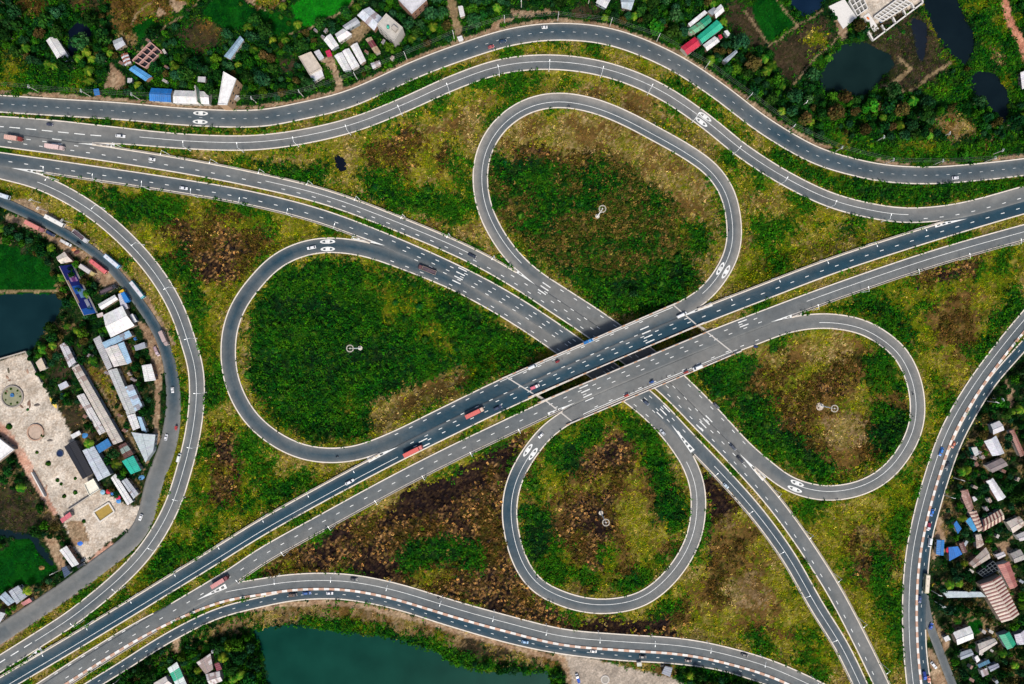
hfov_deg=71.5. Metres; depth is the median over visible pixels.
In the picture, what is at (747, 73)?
tree
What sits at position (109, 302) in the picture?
shed
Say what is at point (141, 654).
frontage road
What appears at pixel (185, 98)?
shed
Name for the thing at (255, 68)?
tree
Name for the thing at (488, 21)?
power cable
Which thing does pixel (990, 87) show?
pond
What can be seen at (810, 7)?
pond
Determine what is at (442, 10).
tree
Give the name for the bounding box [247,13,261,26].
tree
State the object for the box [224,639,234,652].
tree
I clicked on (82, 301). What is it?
long blue-roofed shed
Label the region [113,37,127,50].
house
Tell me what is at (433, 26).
palm tree
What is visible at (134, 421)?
shed
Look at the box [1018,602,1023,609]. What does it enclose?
palm tree
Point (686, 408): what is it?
expressway
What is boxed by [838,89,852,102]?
tree
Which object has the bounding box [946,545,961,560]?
stall
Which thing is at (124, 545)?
frontage road
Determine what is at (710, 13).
shed
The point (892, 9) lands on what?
unfinished house
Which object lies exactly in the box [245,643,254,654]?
tree
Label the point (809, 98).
tree
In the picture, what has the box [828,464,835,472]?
bush
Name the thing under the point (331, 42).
house
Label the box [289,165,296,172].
bush
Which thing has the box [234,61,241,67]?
palm tree
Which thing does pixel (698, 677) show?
tree
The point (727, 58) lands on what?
shed
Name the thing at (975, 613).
tree
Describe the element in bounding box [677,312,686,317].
van
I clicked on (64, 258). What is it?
house
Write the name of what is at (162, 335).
lorry
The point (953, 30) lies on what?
pond
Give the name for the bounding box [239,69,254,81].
tree
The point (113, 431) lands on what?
long shed
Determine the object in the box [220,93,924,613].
loop road
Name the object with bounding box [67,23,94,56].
pond
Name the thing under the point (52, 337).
tree
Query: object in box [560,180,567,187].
bush
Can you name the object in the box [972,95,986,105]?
tree
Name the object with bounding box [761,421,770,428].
bush
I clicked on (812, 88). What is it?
tree
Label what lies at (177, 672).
house
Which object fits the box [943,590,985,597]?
long shed
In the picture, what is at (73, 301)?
tree
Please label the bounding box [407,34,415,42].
palm tree
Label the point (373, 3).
tree
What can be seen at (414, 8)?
apartment house
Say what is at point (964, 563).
palm tree
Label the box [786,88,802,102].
tree
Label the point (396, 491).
crash barrier
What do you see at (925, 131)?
tree
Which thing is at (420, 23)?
tree
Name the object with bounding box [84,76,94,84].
palm tree
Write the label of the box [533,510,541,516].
bush
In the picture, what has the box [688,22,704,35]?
shed
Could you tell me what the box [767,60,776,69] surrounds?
palm tree
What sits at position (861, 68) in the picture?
pond
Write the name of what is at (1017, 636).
house
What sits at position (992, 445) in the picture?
house
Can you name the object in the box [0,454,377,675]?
crash barrier
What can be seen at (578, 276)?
undergrowth
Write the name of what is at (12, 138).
lorry
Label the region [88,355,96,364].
palm tree
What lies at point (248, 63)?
tree
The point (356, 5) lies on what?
palm tree
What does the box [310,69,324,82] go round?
house
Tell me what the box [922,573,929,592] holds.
bus
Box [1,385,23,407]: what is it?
round garden
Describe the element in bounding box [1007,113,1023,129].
tree
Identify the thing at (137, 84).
palm tree
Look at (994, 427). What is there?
house
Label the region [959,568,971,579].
tree
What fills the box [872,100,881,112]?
tree
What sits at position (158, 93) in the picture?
shed
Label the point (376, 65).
hut
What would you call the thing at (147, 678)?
tree
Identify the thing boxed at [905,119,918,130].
tree
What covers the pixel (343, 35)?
shed
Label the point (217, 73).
tree
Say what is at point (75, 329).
palm tree
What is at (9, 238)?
tree
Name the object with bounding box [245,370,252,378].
bush
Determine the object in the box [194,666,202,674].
palm tree
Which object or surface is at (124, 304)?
shed
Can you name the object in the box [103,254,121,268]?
bus
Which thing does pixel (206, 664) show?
house
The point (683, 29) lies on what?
tree
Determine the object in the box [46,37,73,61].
house
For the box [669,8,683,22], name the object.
tree
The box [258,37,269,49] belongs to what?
tree
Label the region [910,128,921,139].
tree
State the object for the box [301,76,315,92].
tree
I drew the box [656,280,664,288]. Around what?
bush
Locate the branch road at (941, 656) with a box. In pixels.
[926,595,956,683]
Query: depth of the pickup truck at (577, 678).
418.60 m
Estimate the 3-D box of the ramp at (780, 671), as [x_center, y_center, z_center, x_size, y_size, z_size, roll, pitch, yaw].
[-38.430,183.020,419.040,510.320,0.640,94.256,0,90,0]
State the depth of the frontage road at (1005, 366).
419.04 m
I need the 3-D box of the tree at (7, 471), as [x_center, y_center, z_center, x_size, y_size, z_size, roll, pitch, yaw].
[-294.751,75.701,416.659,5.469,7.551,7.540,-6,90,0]
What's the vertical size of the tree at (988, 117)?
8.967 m
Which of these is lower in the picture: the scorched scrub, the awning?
the awning
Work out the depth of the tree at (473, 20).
411.34 m
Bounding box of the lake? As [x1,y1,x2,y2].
[254,624,550,683]
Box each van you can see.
[176,453,181,461]
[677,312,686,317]
[692,364,702,370]
[927,538,932,546]
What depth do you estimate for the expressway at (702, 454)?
418.80 m
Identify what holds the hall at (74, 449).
on the ground at (94, 534)
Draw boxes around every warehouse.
[82,446,113,480]
[103,306,137,336]
[105,344,129,366]
[131,432,157,461]
[357,7,381,32]
[697,20,722,44]
[976,573,1018,622]
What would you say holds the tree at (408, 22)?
on the ground at (94, 534)
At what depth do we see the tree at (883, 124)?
413.25 m
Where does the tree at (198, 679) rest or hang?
on the ground at (94, 534)
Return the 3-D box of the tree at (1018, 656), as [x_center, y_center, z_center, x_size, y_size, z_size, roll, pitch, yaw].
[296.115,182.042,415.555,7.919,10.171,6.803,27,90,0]
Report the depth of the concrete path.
419.55 m
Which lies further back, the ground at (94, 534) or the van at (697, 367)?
the ground at (94, 534)
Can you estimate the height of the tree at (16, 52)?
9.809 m
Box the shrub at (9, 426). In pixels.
[6,423,12,429]
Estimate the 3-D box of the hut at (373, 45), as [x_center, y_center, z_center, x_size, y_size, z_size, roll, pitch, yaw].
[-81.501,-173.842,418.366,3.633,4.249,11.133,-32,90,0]
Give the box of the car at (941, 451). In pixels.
[938,447,943,455]
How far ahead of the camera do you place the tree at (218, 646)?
414.47 m
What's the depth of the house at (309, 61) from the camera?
415.98 m
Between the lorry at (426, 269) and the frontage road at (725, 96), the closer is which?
the lorry at (426, 269)
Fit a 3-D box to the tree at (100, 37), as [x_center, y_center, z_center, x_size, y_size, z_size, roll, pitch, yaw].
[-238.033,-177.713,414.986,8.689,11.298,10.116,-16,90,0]
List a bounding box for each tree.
[0,18,11,29]
[0,27,12,40]
[1,234,14,245]
[2,465,12,477]
[3,224,16,235]
[7,4,20,19]
[9,45,22,57]
[10,20,23,30]
[15,483,26,492]
[18,35,29,43]
[21,44,29,52]
[22,585,31,594]
[25,55,36,64]
[29,527,41,537]
[33,16,39,26]
[33,28,45,38]
[37,344,46,353]
[38,12,54,28]
[42,321,58,333]
[43,60,50,67]
[45,333,57,342]
[46,243,54,251]
[48,342,56,349]
[49,7,62,18]
[50,25,63,39]
[50,63,57,69]
[56,55,75,70]
[57,273,64,281]
[61,296,71,306]
[63,322,70,329]
[69,32,89,50]
[69,296,77,305]
[73,53,82,62]
[73,326,80,333]
[77,326,88,337]
[81,12,98,25]
[81,47,90,56]
[83,65,94,76]
[83,289,89,298]
[83,439,94,448]
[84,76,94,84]
[87,55,95,62]
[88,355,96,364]
[95,28,111,43]
[95,52,106,63]
[106,49,113,56]
[106,448,119,458]
[110,458,121,468]
[133,81,141,88]
[135,668,145,678]
[142,671,154,683]
[144,25,159,40]
[149,61,161,72]
[170,63,179,71]
[170,69,179,79]
[177,66,193,80]
[177,651,186,661]
[181,52,191,61]
[184,56,201,71]
[192,676,205,683]
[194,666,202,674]
[204,82,216,95]
[210,53,221,62]
[210,641,222,650]
[213,69,222,80]
[214,645,221,654]
[218,652,227,662]
[221,28,232,38]
[223,662,237,674]
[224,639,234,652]
[225,62,234,70]
[228,651,246,664]
[229,638,246,652]
[229,676,237,683]
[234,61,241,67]
[235,670,244,679]
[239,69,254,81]
[242,672,255,683]
[243,56,256,68]
[244,22,252,31]
[244,30,256,41]
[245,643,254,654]
[245,654,259,668]
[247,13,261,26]
[248,45,257,53]
[248,92,256,102]
[250,66,259,74]
[255,71,271,85]
[258,22,272,39]
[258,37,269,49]
[258,49,267,59]
[258,86,267,97]
[265,54,275,62]
[267,64,278,72]
[269,37,276,42]
[277,87,286,96]
[279,2,286,10]
[282,36,289,43]
[283,43,293,52]
[293,20,302,28]
[294,37,308,52]
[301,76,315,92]
[314,17,326,29]
[339,5,351,18]
[352,2,360,10]
[357,0,369,4]
[369,0,377,7]
[384,42,394,53]
[388,9,396,18]
[395,11,405,21]
[402,16,414,29]
[403,45,412,53]
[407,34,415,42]
[411,26,420,37]
[415,19,424,28]
[424,6,439,19]
[428,21,437,31]
[437,6,448,19]
[441,20,451,30]
[466,3,478,13]
[466,12,481,29]
[469,0,481,5]
[479,9,488,20]
[481,0,490,5]
[486,5,494,15]
[492,3,501,12]
[553,0,567,6]
[601,14,608,20]
[610,11,619,19]
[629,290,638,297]
[631,12,636,20]
[636,3,646,16]
[642,12,652,23]
[647,0,659,9]
[647,17,664,35]
[662,0,670,4]
[665,24,681,41]
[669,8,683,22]
[671,3,679,8]
[679,25,688,36]
[687,672,693,679]
[693,671,704,681]
[705,55,714,65]
[709,0,715,7]
[720,17,727,25]
[721,63,733,76]
[732,33,749,49]
[732,63,741,73]
[742,68,754,77]
[744,55,761,71]
[748,85,758,95]
[762,53,769,63]
[762,66,771,75]
[764,91,778,105]
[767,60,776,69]
[769,72,783,86]
[777,107,785,115]
[779,82,785,89]
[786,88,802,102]
[786,104,798,116]
[798,111,811,125]
[803,94,813,103]
[805,83,815,91]
[806,67,819,80]
[817,109,825,120]
[825,53,832,61]
[827,92,838,99]
[828,103,844,120]
[829,100,837,106]
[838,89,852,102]
[850,107,860,115]
[851,96,860,104]
[854,19,866,31]
[859,123,871,135]
[862,98,878,113]
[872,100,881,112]
[879,113,886,121]
[879,121,889,131]
[881,97,897,114]
[885,81,901,98]
[889,122,896,130]
[894,101,909,116]
[895,120,903,129]
[899,130,909,140]
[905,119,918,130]
[907,96,918,105]
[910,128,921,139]
[917,104,933,120]
[920,95,935,106]
[920,127,929,137]
[925,116,934,124]
[926,131,932,139]
[943,604,955,615]
[944,580,953,589]
[953,617,961,624]
[955,580,962,587]
[957,467,965,476]
[957,514,967,521]
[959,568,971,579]
[960,560,967,566]
[961,150,968,158]
[962,465,971,474]
[971,606,984,618]
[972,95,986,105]
[983,112,993,122]
[991,396,1005,407]
[998,648,1006,657]
[1000,409,1012,419]
[1000,481,1014,492]
[1004,677,1017,683]
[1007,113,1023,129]
[1010,491,1020,502]
[1010,661,1018,668]
[1013,648,1023,660]
[1016,405,1023,414]
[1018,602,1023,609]
[1018,614,1023,625]
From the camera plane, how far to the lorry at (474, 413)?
409.25 m
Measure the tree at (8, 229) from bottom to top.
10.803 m
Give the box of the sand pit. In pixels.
[93,502,114,521]
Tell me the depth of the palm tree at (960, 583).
414.32 m
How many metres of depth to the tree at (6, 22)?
413.72 m
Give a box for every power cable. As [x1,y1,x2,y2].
[0,13,1018,159]
[4,15,1023,161]
[5,11,1022,158]
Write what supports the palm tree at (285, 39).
on the ground at (94, 534)
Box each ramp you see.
[0,54,1023,227]
[0,166,204,672]
[36,573,824,683]
[902,310,1023,683]
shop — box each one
[122,455,142,473]
[680,37,700,55]
[934,539,943,555]
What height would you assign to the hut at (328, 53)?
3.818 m
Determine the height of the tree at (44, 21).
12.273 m
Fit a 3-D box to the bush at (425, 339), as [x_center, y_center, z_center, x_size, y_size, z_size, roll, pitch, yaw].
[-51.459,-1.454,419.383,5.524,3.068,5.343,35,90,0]
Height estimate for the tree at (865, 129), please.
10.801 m
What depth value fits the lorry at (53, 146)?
415.38 m
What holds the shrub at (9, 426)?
on the ground at (94, 534)
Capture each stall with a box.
[21,597,34,604]
[62,565,72,577]
[93,88,101,96]
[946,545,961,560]
[951,521,961,533]
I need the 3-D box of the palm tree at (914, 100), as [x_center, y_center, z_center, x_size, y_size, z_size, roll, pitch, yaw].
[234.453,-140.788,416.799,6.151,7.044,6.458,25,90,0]
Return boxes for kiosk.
[661,665,671,676]
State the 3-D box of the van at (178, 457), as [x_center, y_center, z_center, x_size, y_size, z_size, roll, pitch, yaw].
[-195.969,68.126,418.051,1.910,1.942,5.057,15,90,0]
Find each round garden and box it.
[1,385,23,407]
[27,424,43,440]
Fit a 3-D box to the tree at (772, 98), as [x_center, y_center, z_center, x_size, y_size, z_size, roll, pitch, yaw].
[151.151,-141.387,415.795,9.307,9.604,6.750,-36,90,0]
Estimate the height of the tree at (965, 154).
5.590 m
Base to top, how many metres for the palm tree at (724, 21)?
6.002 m
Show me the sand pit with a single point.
(104, 511)
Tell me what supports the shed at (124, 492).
on the ground at (94, 534)
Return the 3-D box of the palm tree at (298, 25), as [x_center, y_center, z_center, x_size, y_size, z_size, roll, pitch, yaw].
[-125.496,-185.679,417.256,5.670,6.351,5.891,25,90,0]
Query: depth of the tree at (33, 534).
414.00 m
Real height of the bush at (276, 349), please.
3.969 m
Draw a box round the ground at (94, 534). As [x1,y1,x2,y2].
[0,0,1023,683]
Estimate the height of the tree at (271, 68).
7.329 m
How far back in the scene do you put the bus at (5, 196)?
416.49 m
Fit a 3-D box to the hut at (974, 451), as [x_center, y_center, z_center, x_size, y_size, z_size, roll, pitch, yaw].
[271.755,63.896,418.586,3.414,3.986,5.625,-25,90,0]
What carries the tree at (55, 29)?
on the ground at (94, 534)
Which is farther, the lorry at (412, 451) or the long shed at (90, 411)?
the long shed at (90, 411)
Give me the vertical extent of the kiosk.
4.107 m
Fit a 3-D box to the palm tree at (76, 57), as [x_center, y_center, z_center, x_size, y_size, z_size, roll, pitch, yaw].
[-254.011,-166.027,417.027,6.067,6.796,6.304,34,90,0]
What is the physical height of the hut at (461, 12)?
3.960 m
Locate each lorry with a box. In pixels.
[4,134,23,141]
[24,220,45,232]
[44,143,64,150]
[72,229,89,242]
[79,264,95,275]
[98,284,117,294]
[119,289,131,302]
[158,330,169,345]
[210,575,229,588]
[403,445,422,457]
[418,265,436,274]
[465,407,483,418]
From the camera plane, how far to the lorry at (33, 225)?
416.61 m
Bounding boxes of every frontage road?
[0,23,1023,183]
[0,197,180,644]
[84,590,782,683]
[918,339,1023,683]
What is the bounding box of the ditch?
[0,529,53,565]
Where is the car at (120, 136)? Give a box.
[115,134,125,137]
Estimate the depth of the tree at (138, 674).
414.91 m
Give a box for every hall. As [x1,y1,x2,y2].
[59,545,80,566]
[65,440,93,478]
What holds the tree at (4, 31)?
on the ground at (94, 534)
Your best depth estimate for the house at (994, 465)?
416.25 m
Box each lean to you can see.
[71,431,82,438]
[314,50,324,61]
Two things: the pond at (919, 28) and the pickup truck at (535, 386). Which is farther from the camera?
the pond at (919, 28)
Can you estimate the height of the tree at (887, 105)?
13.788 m
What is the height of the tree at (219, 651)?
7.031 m
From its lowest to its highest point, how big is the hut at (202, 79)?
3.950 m
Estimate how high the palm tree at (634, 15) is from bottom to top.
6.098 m
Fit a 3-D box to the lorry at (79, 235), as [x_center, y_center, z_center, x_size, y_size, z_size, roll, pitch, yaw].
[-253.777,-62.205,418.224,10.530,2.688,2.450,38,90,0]
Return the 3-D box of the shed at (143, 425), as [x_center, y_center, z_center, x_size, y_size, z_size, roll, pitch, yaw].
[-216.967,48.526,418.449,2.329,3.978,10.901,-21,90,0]
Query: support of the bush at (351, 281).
on the ground at (94, 534)
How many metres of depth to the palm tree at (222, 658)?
413.92 m
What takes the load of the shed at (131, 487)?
on the ground at (94, 534)
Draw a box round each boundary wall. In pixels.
[0,351,42,382]
[31,472,46,496]
[67,495,91,510]
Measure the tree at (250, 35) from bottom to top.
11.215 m
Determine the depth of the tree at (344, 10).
412.59 m
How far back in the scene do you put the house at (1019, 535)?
416.43 m
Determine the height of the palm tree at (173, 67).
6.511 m
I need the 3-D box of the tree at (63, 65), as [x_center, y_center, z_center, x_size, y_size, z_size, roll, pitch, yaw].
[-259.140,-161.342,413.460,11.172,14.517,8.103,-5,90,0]
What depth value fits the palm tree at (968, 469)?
413.96 m
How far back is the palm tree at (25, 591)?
413.89 m
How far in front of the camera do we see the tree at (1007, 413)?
413.66 m
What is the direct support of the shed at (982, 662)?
on the ground at (94, 534)
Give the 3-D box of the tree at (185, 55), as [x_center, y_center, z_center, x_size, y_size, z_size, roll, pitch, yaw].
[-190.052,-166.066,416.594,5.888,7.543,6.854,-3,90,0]
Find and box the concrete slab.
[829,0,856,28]
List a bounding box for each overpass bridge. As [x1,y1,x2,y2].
[499,301,706,399]
[538,329,741,424]
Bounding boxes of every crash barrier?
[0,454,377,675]
[36,172,370,242]
[73,631,156,683]
[92,143,516,271]
[240,411,561,580]
[693,455,851,683]
[697,221,942,308]
[755,468,889,682]
[792,241,1023,316]
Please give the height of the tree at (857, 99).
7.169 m
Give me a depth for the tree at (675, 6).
414.05 m
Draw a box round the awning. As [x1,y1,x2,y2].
[215,661,222,670]
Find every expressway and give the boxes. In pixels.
[0,132,888,683]
[0,152,867,683]
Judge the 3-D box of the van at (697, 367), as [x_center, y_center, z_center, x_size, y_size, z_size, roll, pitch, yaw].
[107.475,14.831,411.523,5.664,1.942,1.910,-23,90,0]
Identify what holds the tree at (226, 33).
on the ground at (94, 534)
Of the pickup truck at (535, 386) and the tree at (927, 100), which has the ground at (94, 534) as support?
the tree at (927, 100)
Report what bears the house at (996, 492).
on the ground at (94, 534)
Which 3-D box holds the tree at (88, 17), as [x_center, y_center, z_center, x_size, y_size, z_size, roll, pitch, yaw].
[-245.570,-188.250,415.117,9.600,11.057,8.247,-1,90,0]
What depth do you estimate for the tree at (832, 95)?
415.09 m
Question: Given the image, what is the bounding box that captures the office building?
[218,71,242,109]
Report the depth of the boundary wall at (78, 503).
418.20 m
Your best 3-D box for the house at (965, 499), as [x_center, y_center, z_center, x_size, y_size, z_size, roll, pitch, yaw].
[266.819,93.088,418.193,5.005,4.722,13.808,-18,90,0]
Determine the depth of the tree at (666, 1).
413.46 m
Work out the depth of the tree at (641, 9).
412.91 m
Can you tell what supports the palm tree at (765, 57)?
on the ground at (94, 534)
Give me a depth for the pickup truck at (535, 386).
411.23 m
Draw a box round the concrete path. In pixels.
[863,13,878,31]
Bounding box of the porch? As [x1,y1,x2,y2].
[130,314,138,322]
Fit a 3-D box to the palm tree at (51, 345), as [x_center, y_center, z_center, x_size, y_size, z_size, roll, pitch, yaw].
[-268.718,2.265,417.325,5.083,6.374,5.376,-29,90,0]
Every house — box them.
[0,437,17,461]
[0,590,14,605]
[0,608,6,621]
[9,584,28,603]
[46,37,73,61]
[56,252,74,263]
[84,478,102,495]
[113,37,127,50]
[129,65,152,81]
[132,42,162,68]
[142,364,157,380]
[154,674,172,683]
[168,662,188,683]
[196,652,214,673]
[206,670,223,683]
[298,52,322,74]
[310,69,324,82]
[324,33,338,50]
[377,14,404,47]
[398,0,427,18]
[596,0,609,9]
[620,0,633,10]
[703,36,719,51]
[713,4,723,19]
[848,0,867,16]
[873,0,911,21]
[951,624,973,644]
[958,648,973,659]
[960,489,973,512]
[966,510,982,531]
[966,547,989,567]
[973,533,983,548]
[974,636,996,654]
[976,560,998,577]
[979,509,1003,531]
[983,436,1003,455]
[983,458,1007,472]
[983,477,1005,500]
[986,661,998,671]
[987,421,1003,434]
[993,551,1005,558]
[995,560,1016,588]
[996,630,1015,649]
[1003,515,1023,532]
[1007,548,1023,562]
[1011,629,1023,644]
[1013,531,1023,540]
[1017,71,1023,88]
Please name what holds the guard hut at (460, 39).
on the ground at (94, 534)
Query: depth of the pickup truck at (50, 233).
418.72 m
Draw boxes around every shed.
[59,265,97,315]
[60,343,77,367]
[72,364,124,444]
[77,393,105,434]
[93,336,113,369]
[95,438,112,452]
[98,295,118,309]
[102,331,134,348]
[108,368,137,414]
[111,474,134,504]
[118,293,129,309]
[118,342,134,363]
[118,442,135,458]
[122,478,140,498]
[125,384,143,410]
[127,413,139,429]
[134,342,147,350]
[137,416,148,432]
[149,88,173,103]
[173,90,211,105]
[224,36,244,60]
[335,29,351,43]
[335,52,350,72]
[342,48,359,70]
[343,17,359,31]
[351,43,365,65]
[687,10,706,27]
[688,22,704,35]
[700,15,711,28]
[707,7,715,16]
[722,50,736,64]
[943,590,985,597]
[964,517,976,531]
[975,658,989,667]
[1006,429,1023,456]
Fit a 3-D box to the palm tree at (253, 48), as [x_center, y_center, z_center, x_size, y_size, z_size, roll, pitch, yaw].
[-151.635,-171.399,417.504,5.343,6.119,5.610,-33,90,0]
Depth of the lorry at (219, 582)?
415.25 m
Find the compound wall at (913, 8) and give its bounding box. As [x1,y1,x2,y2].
[865,0,923,40]
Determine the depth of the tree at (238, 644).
412.17 m
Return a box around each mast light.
[346,345,361,351]
[595,205,605,218]
[599,511,609,525]
[816,403,837,411]
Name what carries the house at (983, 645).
on the ground at (94, 534)
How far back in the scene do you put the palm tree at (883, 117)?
415.00 m
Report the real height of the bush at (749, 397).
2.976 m
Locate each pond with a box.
[0,293,62,359]
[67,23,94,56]
[335,154,346,170]
[789,0,822,15]
[819,42,893,96]
[911,18,926,60]
[924,0,973,63]
[968,71,1008,122]
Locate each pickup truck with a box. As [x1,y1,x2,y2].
[45,230,54,236]
[60,239,71,246]
[153,346,159,355]
[288,593,296,596]
[530,384,539,389]
[575,673,580,682]
[922,671,926,679]
[926,523,931,530]
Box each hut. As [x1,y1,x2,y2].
[36,358,48,370]
[58,381,71,389]
[60,512,74,522]
[127,78,133,83]
[198,76,206,82]
[325,50,332,58]
[366,37,380,54]
[371,60,380,69]
[457,35,462,42]
[458,6,464,18]
[723,30,729,37]
[941,634,950,641]
[956,541,966,552]
[968,447,978,455]
[972,654,979,661]
[978,667,988,676]
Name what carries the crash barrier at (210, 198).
on the ground at (94, 534)
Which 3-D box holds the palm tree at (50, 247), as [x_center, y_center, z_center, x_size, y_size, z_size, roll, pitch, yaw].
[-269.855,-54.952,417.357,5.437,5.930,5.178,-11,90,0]
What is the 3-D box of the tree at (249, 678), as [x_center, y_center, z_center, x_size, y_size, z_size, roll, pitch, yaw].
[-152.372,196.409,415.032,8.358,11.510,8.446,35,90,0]
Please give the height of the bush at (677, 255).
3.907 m
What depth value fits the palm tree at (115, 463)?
413.89 m
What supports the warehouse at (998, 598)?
on the ground at (94, 534)
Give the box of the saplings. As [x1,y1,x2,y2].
[0,0,1023,683]
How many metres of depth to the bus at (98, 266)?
416.87 m
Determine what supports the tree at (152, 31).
on the ground at (94, 534)
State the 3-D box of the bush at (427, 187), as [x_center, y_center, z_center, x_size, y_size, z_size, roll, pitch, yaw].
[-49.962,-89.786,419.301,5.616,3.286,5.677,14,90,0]
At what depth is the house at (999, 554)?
416.87 m
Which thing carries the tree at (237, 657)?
on the ground at (94, 534)
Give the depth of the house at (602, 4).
416.14 m
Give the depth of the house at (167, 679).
416.14 m
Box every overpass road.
[0,202,1023,683]
[43,224,1023,683]
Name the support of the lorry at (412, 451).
on the overpass road at (318, 496)
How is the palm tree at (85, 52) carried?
on the ground at (94, 534)
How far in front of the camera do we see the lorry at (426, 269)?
416.90 m
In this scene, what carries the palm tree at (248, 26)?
on the ground at (94, 534)
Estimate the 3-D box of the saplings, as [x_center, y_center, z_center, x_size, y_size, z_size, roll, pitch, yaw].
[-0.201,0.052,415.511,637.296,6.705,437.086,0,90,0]
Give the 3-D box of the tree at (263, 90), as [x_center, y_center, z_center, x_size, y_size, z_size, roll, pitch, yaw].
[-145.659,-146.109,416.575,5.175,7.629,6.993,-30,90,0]
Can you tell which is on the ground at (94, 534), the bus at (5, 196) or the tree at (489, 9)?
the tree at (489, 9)
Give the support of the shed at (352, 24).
on the ground at (94, 534)
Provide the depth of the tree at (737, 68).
414.29 m
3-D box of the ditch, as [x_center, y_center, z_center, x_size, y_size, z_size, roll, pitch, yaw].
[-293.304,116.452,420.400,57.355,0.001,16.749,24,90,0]
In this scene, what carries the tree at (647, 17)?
on the ground at (94, 534)
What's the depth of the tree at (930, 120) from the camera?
415.21 m
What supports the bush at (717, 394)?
on the ground at (94, 534)
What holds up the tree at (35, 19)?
on the ground at (94, 534)
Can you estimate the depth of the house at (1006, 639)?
415.87 m
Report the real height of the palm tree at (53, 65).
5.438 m
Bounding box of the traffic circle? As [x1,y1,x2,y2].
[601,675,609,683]
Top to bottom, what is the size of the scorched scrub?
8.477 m
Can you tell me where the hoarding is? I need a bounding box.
[194,85,202,105]
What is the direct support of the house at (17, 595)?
on the ground at (94, 534)
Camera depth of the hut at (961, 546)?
416.83 m
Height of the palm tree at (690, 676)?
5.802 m
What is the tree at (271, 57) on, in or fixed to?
on the ground at (94, 534)
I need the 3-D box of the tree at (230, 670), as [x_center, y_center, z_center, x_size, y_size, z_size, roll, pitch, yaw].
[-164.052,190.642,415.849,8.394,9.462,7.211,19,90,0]
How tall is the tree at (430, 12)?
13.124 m
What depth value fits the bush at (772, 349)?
413.74 m
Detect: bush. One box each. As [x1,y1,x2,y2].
[199,305,207,312]
[206,443,214,451]
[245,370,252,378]
[259,345,267,353]
[271,345,279,353]
[276,280,284,287]
[277,392,283,400]
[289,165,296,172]
[308,431,317,438]
[326,350,333,358]
[348,278,357,285]
[370,331,377,338]
[371,183,379,190]
[401,315,408,323]
[415,301,423,310]
[420,335,428,343]
[423,185,431,193]
[449,337,457,345]
[453,344,461,351]
[516,211,524,220]
[525,516,532,524]
[530,480,538,488]
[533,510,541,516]
[550,450,557,457]
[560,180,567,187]
[582,244,590,250]
[597,160,605,168]
[653,231,660,238]
[653,501,659,507]
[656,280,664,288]
[673,252,681,261]
[713,388,721,397]
[745,393,752,399]
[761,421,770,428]
[769,344,777,352]
[779,442,785,447]
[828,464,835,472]
[862,355,871,362]
[866,378,873,386]
[886,365,892,370]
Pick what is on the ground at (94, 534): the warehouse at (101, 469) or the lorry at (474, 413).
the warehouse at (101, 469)
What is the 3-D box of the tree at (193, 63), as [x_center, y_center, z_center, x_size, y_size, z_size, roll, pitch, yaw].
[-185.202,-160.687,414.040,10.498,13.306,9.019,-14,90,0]
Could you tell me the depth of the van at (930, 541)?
417.46 m
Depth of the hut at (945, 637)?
417.10 m
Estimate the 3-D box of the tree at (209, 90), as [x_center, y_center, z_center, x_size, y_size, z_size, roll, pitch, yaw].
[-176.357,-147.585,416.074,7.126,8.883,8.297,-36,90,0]
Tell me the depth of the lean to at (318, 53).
416.82 m
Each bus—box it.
[0,193,10,199]
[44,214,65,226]
[89,259,108,273]
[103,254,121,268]
[129,280,145,298]
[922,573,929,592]
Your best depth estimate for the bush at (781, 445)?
418.98 m
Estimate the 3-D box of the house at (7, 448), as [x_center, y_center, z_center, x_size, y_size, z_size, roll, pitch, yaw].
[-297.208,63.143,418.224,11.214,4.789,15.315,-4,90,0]
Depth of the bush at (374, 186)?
418.26 m
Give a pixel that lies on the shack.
(126, 59)
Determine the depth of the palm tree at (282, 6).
414.77 m
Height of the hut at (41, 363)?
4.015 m
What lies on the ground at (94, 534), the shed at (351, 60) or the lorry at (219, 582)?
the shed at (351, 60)
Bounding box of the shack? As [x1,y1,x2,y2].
[121,53,131,65]
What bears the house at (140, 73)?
on the ground at (94, 534)
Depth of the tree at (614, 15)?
414.80 m
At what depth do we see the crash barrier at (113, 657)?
417.95 m
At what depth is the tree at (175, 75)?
413.20 m
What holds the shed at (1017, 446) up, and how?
on the ground at (94, 534)
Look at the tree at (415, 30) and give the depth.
413.71 m
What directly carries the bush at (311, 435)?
on the ground at (94, 534)
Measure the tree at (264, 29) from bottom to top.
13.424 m
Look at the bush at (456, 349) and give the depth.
418.50 m
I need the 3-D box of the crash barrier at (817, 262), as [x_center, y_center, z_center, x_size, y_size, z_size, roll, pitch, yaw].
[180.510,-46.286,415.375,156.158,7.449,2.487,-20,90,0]
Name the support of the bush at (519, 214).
on the ground at (94, 534)
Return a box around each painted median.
[64,588,789,683]
[915,331,1023,683]
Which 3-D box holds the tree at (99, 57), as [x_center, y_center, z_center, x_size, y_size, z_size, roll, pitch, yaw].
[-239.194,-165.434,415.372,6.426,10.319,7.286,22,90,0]
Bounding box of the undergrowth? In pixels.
[0,0,1023,683]
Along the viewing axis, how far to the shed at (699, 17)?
415.88 m
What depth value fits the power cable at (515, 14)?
410.38 m
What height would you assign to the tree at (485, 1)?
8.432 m
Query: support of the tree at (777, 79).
on the ground at (94, 534)
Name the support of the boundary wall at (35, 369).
on the ground at (94, 534)
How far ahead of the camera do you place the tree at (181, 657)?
413.25 m
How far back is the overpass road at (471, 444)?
415.37 m
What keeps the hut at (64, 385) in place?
on the ground at (94, 534)
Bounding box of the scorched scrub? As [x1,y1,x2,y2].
[20,0,990,646]
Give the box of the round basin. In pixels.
[56,450,63,456]

